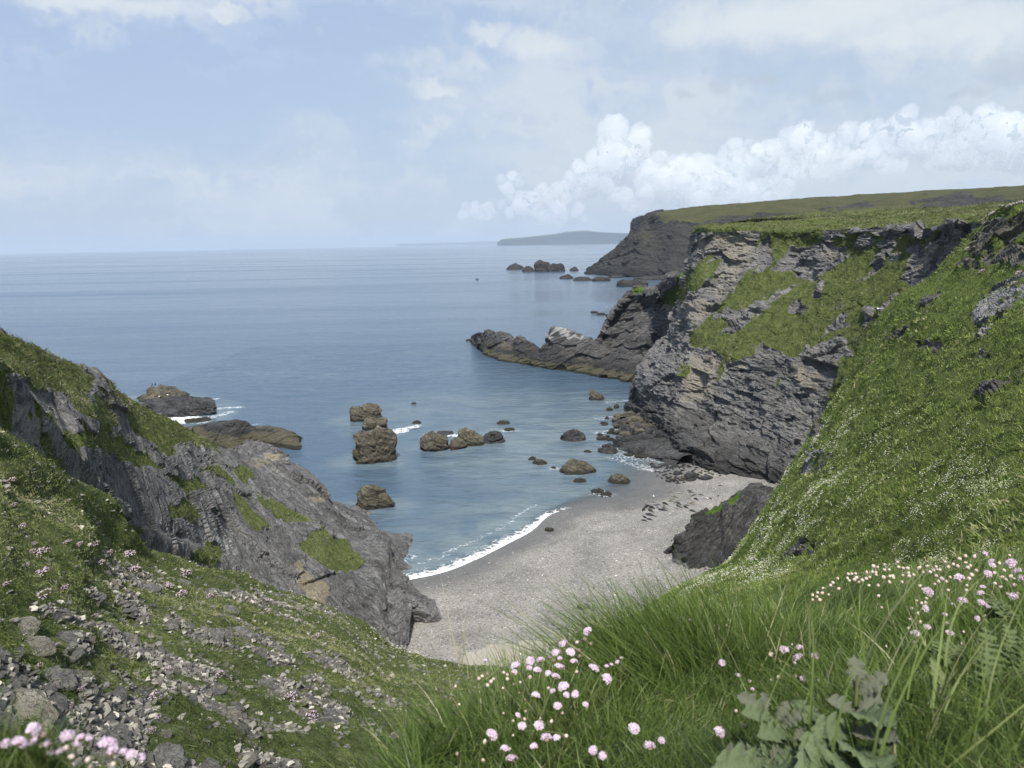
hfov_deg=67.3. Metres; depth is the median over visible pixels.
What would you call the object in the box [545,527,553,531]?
boulder
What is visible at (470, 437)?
sea rock
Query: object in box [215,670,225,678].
thrift cushion
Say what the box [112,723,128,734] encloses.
slate piece
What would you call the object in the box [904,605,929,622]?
thrift flower
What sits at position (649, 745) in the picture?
thrift flower
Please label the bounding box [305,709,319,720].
thrift cushion
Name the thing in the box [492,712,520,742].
thrift flower
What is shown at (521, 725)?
thrift flower
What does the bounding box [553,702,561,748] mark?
thrift flower
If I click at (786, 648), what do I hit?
thrift flower
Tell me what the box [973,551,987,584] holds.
thrift flower
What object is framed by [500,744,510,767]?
thrift flower
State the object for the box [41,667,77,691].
stone slab
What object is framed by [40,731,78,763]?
thrift bud
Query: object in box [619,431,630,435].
boulder
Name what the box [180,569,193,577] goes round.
thrift cushion
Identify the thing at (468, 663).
grass tussock
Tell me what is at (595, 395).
sea rock
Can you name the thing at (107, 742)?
thrift flower
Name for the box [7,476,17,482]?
thrift cushion
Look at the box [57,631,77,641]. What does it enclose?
stone slab
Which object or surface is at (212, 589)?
slate piece
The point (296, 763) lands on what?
slate piece
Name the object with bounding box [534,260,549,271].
islet
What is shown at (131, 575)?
slate piece
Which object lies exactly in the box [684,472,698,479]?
boulder
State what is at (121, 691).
slate piece
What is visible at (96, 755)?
slate piece
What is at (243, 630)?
stone slab
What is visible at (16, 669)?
stone slab
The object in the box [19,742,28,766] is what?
thrift flower
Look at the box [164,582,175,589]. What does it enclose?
thrift cushion
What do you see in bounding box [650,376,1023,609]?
white campion flowers
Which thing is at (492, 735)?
thrift flower
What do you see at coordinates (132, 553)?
thrift cushion
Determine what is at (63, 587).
thrift cushion
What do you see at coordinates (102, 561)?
thrift cushion
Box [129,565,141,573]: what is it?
thrift cushion
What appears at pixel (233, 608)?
stone slab
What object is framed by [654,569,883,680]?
grass tussock
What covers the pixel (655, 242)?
headland
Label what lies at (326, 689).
stone slab
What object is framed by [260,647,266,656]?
slate piece
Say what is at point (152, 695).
thrift cushion
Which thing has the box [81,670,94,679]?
slate piece
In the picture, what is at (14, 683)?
slate piece
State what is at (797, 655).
thrift flower
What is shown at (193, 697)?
slate piece
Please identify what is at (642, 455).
sea rock
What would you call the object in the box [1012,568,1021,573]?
thrift flower
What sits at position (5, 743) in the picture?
thrift flower
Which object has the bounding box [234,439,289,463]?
slate ledge
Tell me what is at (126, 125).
sky
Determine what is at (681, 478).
boulder
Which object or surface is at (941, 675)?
plantain
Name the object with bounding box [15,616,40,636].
stone slab
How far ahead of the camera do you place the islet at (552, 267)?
1136.03 m
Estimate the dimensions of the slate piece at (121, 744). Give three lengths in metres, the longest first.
0.290 x 0.181 x 0.030 m
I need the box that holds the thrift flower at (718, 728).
[683,726,724,753]
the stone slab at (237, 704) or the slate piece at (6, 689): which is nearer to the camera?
the slate piece at (6, 689)
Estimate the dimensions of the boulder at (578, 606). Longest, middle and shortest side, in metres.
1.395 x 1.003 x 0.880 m
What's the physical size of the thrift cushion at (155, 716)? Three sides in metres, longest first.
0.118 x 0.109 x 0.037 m
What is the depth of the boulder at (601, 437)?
165.75 m
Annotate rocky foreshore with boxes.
[612,415,695,465]
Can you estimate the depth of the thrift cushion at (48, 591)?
9.64 m
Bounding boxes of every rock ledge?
[613,435,633,446]
[628,445,645,454]
[651,430,664,438]
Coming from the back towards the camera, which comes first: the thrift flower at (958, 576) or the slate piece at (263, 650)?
the slate piece at (263, 650)
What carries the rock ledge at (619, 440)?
on the rocky foreshore
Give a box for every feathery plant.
[926,639,965,662]
[966,626,1006,692]
[985,598,1020,619]
[992,623,1023,677]
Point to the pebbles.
(569, 564)
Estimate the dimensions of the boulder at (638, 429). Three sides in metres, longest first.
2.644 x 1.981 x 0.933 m
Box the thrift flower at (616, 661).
[615,660,633,691]
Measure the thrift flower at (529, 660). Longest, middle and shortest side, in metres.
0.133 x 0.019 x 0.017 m
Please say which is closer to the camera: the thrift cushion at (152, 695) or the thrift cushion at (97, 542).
the thrift cushion at (152, 695)
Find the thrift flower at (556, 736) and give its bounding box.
[553,734,560,764]
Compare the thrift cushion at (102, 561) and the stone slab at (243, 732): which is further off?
the thrift cushion at (102, 561)
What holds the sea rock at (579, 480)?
in the sea
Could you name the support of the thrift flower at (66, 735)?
on the corner bank at (17, 761)
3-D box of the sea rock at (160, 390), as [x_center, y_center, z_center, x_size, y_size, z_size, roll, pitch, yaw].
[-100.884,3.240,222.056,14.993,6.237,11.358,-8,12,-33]
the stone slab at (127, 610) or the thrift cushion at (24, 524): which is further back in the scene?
the stone slab at (127, 610)
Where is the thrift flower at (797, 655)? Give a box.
[792,653,803,665]
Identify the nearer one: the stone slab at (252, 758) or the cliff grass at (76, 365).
the stone slab at (252, 758)
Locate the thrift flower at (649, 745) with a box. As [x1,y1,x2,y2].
[643,740,655,761]
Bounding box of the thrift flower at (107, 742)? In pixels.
[97,736,117,767]
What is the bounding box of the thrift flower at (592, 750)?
[582,745,596,756]
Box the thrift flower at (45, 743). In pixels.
[43,739,92,755]
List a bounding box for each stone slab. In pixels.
[11,687,59,732]
[12,663,18,673]
[13,647,25,659]
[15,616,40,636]
[18,675,28,687]
[24,636,55,656]
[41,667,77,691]
[44,682,57,695]
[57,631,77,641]
[70,647,84,663]
[103,712,115,721]
[120,608,137,613]
[123,632,133,637]
[143,583,160,592]
[152,742,187,767]
[154,716,170,723]
[154,729,171,737]
[178,578,190,584]
[204,688,225,695]
[210,628,223,641]
[223,605,238,614]
[228,701,244,711]
[233,626,257,637]
[236,727,244,735]
[243,752,257,767]
[321,687,331,693]
[322,707,345,718]
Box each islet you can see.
[506,263,523,269]
[522,266,534,271]
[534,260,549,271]
[547,263,564,271]
[559,274,573,278]
[573,276,591,280]
[592,277,610,280]
[608,275,623,277]
[616,279,648,286]
[633,275,665,279]
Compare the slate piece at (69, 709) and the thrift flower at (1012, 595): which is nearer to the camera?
the thrift flower at (1012, 595)
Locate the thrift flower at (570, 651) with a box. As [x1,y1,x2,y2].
[566,647,574,702]
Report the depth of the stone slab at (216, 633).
14.71 m
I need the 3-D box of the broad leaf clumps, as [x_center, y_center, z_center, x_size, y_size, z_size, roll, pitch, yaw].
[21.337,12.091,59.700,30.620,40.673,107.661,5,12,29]
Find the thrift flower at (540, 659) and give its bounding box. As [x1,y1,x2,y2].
[536,657,544,717]
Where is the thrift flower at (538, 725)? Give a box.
[516,720,543,753]
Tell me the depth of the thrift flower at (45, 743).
0.59 m
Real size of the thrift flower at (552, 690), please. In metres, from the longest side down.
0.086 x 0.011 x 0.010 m
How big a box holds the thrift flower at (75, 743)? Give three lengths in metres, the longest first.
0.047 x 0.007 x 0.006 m
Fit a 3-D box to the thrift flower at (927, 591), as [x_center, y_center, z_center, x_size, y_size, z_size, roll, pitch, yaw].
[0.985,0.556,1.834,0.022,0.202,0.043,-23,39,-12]
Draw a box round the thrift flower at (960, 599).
[957,597,966,613]
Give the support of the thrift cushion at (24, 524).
on the slope at (17, 470)
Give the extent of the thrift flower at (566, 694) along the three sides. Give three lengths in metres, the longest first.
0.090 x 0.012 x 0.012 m
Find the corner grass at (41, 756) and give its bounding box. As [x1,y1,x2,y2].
[0,675,138,767]
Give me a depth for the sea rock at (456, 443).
160.21 m
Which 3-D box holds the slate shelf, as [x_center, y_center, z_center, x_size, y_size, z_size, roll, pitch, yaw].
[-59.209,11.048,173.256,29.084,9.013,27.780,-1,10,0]
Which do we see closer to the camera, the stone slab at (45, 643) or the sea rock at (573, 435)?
the stone slab at (45, 643)
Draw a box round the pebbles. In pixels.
[408,465,770,665]
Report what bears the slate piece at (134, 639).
on the slope at (17, 470)
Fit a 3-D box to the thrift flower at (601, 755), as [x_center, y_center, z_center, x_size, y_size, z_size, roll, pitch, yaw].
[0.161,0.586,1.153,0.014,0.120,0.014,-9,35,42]
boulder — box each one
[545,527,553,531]
[577,603,589,609]
[596,436,606,439]
[611,416,620,422]
[613,413,625,418]
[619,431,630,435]
[625,416,642,423]
[633,428,645,432]
[673,471,682,475]
[678,475,685,480]
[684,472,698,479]
[698,475,712,479]
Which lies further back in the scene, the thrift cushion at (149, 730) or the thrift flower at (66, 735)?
the thrift cushion at (149, 730)
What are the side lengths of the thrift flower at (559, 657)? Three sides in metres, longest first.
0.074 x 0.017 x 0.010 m
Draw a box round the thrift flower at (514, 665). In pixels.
[510,661,544,724]
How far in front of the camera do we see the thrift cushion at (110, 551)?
19.80 m
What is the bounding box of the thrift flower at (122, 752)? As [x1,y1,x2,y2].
[118,748,126,767]
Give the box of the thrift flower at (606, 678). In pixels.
[557,673,611,740]
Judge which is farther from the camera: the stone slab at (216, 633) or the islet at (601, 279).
the islet at (601, 279)
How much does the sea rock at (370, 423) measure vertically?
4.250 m
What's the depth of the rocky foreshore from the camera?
154.01 m
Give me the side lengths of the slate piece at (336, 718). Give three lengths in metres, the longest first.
0.433 x 0.220 x 0.045 m
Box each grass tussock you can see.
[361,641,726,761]
[412,580,543,709]
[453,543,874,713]
[527,535,857,653]
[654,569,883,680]
[703,543,1023,767]
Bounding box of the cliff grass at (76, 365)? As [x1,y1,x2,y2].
[0,325,362,570]
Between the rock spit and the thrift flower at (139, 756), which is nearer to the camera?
the thrift flower at (139, 756)
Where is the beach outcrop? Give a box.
[663,482,774,569]
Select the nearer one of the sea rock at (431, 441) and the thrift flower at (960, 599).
the thrift flower at (960, 599)
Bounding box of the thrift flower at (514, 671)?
[490,669,516,709]
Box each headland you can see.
[584,185,1023,277]
[623,201,1019,483]
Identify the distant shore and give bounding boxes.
[396,241,498,245]
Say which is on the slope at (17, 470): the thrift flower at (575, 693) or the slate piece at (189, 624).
the slate piece at (189, 624)
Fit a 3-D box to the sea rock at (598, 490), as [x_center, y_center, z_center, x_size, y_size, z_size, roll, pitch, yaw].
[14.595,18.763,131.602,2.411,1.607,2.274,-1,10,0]
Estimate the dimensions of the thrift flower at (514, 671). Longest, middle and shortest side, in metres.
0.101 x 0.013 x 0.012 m
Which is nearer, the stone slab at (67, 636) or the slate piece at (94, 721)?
the slate piece at (94, 721)
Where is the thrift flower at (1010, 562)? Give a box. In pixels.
[1005,558,1021,582]
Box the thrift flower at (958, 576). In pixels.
[953,573,965,595]
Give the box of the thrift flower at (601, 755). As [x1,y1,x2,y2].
[598,751,611,766]
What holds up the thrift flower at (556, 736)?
on the foreground bank at (443, 742)
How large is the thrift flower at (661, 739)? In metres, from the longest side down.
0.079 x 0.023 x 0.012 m
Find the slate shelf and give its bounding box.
[192,419,302,449]
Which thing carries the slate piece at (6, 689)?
on the slope at (17, 470)
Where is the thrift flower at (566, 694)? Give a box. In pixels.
[548,692,568,725]
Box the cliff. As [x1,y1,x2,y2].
[0,327,441,651]
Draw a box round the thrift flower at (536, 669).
[523,667,541,734]
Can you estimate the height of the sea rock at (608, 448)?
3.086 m
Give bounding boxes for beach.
[407,457,775,667]
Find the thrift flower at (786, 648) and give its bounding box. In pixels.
[779,645,788,659]
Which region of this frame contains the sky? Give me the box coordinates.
[0,0,1023,253]
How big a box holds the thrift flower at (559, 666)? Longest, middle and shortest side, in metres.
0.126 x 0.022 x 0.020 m
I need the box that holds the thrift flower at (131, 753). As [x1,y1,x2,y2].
[125,749,142,767]
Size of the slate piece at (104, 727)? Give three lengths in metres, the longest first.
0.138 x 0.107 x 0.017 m
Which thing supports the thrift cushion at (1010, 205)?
on the slope at (1011, 228)
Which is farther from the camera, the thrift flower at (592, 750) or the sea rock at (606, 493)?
the sea rock at (606, 493)
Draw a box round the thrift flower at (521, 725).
[518,722,529,739]
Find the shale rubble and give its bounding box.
[0,431,536,767]
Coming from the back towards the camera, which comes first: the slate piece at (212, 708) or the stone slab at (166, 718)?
the slate piece at (212, 708)
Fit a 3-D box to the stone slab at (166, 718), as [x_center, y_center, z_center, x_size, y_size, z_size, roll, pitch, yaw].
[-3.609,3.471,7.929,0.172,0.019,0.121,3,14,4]
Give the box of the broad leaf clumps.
[636,294,1023,622]
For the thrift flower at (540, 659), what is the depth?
1.35 m
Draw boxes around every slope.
[0,432,553,767]
[656,204,1023,615]
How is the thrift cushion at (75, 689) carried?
on the slope at (17, 470)
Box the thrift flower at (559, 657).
[555,656,561,698]
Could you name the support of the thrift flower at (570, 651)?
on the foreground bank at (443, 742)
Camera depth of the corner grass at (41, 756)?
0.60 m
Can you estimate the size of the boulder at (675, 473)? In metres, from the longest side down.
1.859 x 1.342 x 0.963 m
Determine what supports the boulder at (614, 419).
on the rocky foreshore
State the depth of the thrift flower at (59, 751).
0.59 m
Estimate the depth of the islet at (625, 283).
723.16 m
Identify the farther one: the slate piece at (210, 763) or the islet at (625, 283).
the islet at (625, 283)
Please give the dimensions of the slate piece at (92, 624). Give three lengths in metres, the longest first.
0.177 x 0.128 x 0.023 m
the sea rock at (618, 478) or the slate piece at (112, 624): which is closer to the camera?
the slate piece at (112, 624)
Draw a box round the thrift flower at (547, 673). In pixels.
[545,670,571,696]
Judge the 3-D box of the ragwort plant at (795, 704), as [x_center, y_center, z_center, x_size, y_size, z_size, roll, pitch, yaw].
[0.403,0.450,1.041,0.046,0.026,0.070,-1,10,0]
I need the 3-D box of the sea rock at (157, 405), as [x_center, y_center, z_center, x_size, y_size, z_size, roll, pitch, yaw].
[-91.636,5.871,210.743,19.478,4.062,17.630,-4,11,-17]
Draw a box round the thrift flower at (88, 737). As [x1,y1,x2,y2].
[85,734,92,764]
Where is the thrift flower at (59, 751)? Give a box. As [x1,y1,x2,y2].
[55,747,71,766]
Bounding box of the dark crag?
[595,268,684,382]
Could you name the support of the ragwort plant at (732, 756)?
on the foreground bank at (443, 742)
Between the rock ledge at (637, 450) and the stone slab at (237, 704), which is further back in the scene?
the rock ledge at (637, 450)
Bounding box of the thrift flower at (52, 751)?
[46,749,54,766]
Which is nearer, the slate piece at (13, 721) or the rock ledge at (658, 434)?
the slate piece at (13, 721)
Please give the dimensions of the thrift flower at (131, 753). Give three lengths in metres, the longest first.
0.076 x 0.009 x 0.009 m
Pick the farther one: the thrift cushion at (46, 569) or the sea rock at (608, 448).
the sea rock at (608, 448)
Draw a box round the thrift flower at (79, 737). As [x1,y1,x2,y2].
[75,733,104,767]
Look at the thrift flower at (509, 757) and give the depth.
1.14 m
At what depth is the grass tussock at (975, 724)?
0.97 m
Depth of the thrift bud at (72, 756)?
0.58 m
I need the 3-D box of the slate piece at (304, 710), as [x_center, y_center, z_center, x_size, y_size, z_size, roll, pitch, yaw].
[-2.853,4.691,10.785,0.443,0.056,0.304,25,24,10]
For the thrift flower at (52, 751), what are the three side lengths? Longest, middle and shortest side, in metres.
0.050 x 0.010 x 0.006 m
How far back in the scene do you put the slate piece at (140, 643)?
11.62 m
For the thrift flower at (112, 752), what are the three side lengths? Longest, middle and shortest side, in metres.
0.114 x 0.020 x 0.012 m
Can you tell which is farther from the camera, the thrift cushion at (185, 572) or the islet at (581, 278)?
the islet at (581, 278)
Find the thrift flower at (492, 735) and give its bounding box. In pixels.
[467,729,496,767]
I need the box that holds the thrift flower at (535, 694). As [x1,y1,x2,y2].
[529,691,539,733]
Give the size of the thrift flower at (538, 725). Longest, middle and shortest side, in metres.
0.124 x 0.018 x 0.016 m
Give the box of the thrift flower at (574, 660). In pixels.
[570,659,577,701]
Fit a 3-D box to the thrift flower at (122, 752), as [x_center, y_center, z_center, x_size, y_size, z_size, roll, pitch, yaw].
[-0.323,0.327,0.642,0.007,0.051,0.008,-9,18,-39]
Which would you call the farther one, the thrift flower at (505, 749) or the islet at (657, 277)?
the islet at (657, 277)
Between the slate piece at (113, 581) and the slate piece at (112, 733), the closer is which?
the slate piece at (112, 733)
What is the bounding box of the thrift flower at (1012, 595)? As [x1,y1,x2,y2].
[1008,592,1018,603]
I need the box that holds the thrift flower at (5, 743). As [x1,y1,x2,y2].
[0,738,12,762]
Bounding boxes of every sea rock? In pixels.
[136,384,188,401]
[141,396,214,412]
[161,400,216,416]
[184,417,211,422]
[349,403,381,421]
[352,425,396,463]
[355,484,394,509]
[362,416,387,429]
[419,431,448,451]
[437,430,453,434]
[449,437,467,449]
[457,427,484,445]
[483,431,504,443]
[496,419,509,424]
[504,427,514,430]
[533,459,547,464]
[559,459,596,474]
[560,429,585,441]
[573,477,585,482]
[589,390,603,400]
[591,488,603,495]
[598,443,618,453]
[600,491,612,496]
[607,473,629,485]
[634,453,647,457]
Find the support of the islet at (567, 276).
in the sea
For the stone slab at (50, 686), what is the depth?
6.95 m
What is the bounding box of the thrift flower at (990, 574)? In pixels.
[976,570,992,588]
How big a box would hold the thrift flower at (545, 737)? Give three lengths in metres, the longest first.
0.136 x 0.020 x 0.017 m
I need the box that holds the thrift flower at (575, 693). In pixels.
[567,690,578,709]
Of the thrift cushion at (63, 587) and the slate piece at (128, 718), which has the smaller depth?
the slate piece at (128, 718)
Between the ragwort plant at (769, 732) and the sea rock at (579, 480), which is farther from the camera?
the sea rock at (579, 480)
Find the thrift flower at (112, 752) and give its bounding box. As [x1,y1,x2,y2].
[102,745,119,767]
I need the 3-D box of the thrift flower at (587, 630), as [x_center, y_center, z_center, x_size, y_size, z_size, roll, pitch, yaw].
[0.184,0.501,1.435,0.019,0.136,0.019,-42,9,29]
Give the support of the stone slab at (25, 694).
on the slope at (17, 470)
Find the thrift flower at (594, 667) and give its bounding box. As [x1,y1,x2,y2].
[557,664,598,722]
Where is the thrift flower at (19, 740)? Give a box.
[6,736,27,767]
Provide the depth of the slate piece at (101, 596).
12.79 m
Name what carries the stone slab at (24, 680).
on the slope at (17, 470)
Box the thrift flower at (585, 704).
[567,701,588,731]
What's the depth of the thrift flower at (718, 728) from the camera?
1.10 m
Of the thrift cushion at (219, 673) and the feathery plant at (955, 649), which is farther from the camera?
the thrift cushion at (219, 673)
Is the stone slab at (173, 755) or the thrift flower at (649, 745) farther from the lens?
the stone slab at (173, 755)
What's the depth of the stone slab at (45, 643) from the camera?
7.88 m
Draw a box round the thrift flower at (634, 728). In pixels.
[620,723,639,749]
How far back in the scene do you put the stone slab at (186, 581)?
24.28 m
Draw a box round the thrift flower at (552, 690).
[550,688,571,727]
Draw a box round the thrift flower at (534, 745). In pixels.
[530,742,537,767]
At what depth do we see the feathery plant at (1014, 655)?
1.17 m
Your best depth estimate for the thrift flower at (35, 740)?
0.59 m
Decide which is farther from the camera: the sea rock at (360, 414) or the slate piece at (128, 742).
the sea rock at (360, 414)
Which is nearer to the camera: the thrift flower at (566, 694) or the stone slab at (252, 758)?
the thrift flower at (566, 694)
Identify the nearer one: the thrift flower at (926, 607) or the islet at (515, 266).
the thrift flower at (926, 607)
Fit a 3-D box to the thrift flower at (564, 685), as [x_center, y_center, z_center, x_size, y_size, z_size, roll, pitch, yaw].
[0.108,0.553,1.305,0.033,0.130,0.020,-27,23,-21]
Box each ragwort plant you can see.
[710,740,798,767]
[736,691,805,746]
[790,699,824,725]
[793,655,901,767]
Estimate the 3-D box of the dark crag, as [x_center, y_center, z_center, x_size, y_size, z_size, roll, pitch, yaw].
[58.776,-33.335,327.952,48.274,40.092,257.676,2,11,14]
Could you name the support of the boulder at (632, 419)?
on the rocky foreshore
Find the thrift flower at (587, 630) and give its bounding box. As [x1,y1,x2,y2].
[583,627,633,676]
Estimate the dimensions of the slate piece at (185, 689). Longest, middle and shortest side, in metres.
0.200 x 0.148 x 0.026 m
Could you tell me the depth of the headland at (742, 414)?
147.22 m
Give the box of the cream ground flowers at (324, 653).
[15,568,471,759]
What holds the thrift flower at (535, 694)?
on the foreground bank at (443, 742)
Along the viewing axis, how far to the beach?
98.21 m
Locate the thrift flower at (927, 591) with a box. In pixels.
[923,587,933,596]
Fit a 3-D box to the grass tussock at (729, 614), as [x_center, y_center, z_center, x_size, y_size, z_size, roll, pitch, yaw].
[0.467,0.557,1.848,0.876,0.357,0.598,-1,10,0]
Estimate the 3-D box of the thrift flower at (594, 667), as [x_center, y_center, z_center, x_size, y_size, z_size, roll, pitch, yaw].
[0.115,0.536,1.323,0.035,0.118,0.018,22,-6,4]
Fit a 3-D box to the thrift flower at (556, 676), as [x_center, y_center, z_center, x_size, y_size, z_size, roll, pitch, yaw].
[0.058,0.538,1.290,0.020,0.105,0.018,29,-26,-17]
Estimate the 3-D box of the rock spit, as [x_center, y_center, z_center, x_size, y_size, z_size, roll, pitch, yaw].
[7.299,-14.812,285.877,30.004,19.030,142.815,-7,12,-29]
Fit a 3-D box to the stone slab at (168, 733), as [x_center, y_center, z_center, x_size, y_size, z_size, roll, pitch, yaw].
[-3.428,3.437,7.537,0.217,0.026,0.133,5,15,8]
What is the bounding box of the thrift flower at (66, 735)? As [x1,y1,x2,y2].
[59,729,74,767]
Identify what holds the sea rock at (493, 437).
in the sea
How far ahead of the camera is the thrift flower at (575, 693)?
1.26 m
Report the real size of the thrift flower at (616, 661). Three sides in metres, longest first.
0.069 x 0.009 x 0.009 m
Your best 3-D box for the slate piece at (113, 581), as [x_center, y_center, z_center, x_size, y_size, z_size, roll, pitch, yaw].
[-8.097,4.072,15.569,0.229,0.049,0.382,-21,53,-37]
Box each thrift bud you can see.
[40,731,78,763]
[68,754,74,767]
[85,756,90,767]
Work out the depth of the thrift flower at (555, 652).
1.38 m
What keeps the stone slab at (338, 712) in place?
on the slope at (17, 470)
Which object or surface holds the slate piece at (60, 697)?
on the slope at (17, 470)
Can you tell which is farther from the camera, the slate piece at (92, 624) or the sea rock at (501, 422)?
the sea rock at (501, 422)
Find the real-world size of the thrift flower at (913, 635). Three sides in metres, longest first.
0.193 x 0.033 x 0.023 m
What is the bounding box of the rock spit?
[466,326,642,381]
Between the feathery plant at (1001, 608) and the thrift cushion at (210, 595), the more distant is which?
the thrift cushion at (210, 595)
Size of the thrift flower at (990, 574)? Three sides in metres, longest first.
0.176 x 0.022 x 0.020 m
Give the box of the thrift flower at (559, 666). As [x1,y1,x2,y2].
[535,663,564,735]
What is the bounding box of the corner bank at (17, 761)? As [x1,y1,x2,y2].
[0,748,53,767]
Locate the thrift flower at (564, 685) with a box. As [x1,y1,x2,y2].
[558,681,590,729]
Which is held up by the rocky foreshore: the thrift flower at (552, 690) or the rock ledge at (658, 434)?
the rock ledge at (658, 434)
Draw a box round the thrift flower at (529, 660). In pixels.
[515,656,534,711]
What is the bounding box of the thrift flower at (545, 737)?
[540,733,551,767]
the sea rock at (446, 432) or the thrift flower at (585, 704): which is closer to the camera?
the thrift flower at (585, 704)
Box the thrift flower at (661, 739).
[658,736,671,757]
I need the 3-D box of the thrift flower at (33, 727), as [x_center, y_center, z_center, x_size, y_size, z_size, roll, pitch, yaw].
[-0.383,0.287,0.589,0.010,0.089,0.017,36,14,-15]
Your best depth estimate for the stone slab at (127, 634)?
11.73 m
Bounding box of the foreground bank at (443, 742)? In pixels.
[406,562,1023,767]
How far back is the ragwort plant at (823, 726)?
0.92 m
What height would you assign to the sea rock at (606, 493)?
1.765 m
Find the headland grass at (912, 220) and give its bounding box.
[675,198,1023,440]
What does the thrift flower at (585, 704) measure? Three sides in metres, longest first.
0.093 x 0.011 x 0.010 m
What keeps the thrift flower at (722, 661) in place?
on the foreground bank at (443, 742)
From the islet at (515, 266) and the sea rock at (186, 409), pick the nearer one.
the sea rock at (186, 409)
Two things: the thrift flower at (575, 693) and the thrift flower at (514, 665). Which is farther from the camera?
the thrift flower at (514, 665)
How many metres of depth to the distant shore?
38978.32 m
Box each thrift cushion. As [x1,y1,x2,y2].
[2,580,11,587]
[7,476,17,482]
[18,522,27,528]
[32,546,50,558]
[35,566,50,576]
[37,588,53,600]
[60,583,70,593]
[74,686,84,691]
[92,540,100,549]
[96,558,106,567]
[104,548,114,556]
[123,549,137,558]
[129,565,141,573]
[146,726,157,734]
[147,692,162,700]
[153,713,162,719]
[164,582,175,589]
[175,588,189,597]
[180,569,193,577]
[206,593,214,598]
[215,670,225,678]
[282,691,299,701]
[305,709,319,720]
[1004,202,1020,209]
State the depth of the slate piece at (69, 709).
6.75 m
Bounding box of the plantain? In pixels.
[928,657,946,698]
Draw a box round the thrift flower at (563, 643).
[559,640,600,701]
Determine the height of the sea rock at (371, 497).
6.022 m
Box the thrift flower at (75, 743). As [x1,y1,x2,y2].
[69,741,79,767]
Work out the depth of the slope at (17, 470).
14.18 m
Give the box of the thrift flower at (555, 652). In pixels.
[551,649,571,687]
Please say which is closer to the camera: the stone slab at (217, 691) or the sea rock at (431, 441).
the stone slab at (217, 691)
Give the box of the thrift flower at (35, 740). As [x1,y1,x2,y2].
[29,733,72,767]
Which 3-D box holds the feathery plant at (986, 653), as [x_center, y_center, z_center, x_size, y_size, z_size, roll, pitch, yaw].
[0.723,0.419,1.167,0.055,0.076,0.079,5,12,31]
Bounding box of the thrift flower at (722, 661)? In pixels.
[718,659,724,685]
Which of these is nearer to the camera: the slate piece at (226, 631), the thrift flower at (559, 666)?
the thrift flower at (559, 666)
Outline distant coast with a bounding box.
[497,230,628,245]
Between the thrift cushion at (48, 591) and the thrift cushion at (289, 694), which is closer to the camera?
the thrift cushion at (48, 591)
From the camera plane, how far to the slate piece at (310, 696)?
12.30 m
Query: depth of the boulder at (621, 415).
184.36 m
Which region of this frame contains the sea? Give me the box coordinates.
[0,243,660,579]
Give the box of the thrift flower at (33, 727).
[13,722,40,757]
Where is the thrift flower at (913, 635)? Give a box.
[909,630,919,650]
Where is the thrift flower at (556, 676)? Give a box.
[531,673,559,734]
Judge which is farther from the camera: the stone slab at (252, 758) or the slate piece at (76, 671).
the slate piece at (76, 671)
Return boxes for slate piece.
[0,646,6,663]
[0,686,15,704]
[0,699,6,710]
[0,711,17,735]
[6,676,21,689]
[48,692,67,708]
[64,609,73,619]
[67,705,73,715]
[73,669,81,674]
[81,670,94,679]
[87,714,96,725]
[89,620,94,627]
[90,751,111,763]
[93,591,106,602]
[98,725,108,730]
[101,622,118,632]
[105,730,119,739]
[106,737,127,750]
[110,578,118,589]
[112,685,126,700]
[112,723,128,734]
[118,712,132,721]
[119,733,131,747]
[127,636,141,647]
[128,572,137,581]
[129,635,138,646]
[130,715,140,728]
[165,618,178,626]
[179,685,188,692]
[183,622,194,628]
[184,665,193,671]
[187,693,197,704]
[199,758,219,767]
[205,700,220,708]
[207,706,218,712]
[208,588,221,593]
[220,711,238,722]
[221,628,233,638]
[228,707,241,717]
[244,740,257,748]
[258,679,277,688]
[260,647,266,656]
[288,688,301,696]
[290,758,301,767]
[298,707,322,718]
[305,693,314,700]
[323,716,346,724]
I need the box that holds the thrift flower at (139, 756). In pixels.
[136,753,144,767]
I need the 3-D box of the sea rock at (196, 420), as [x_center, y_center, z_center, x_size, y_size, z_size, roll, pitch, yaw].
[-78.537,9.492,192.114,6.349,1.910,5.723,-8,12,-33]
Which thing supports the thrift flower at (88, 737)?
on the corner bank at (17, 761)
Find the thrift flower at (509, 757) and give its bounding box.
[506,754,517,767]
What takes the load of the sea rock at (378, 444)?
in the sea
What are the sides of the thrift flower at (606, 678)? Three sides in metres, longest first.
0.162 x 0.022 x 0.019 m
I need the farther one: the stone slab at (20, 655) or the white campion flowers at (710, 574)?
the white campion flowers at (710, 574)
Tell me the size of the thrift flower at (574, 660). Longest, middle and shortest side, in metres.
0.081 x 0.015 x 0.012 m
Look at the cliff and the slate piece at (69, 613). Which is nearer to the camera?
the slate piece at (69, 613)

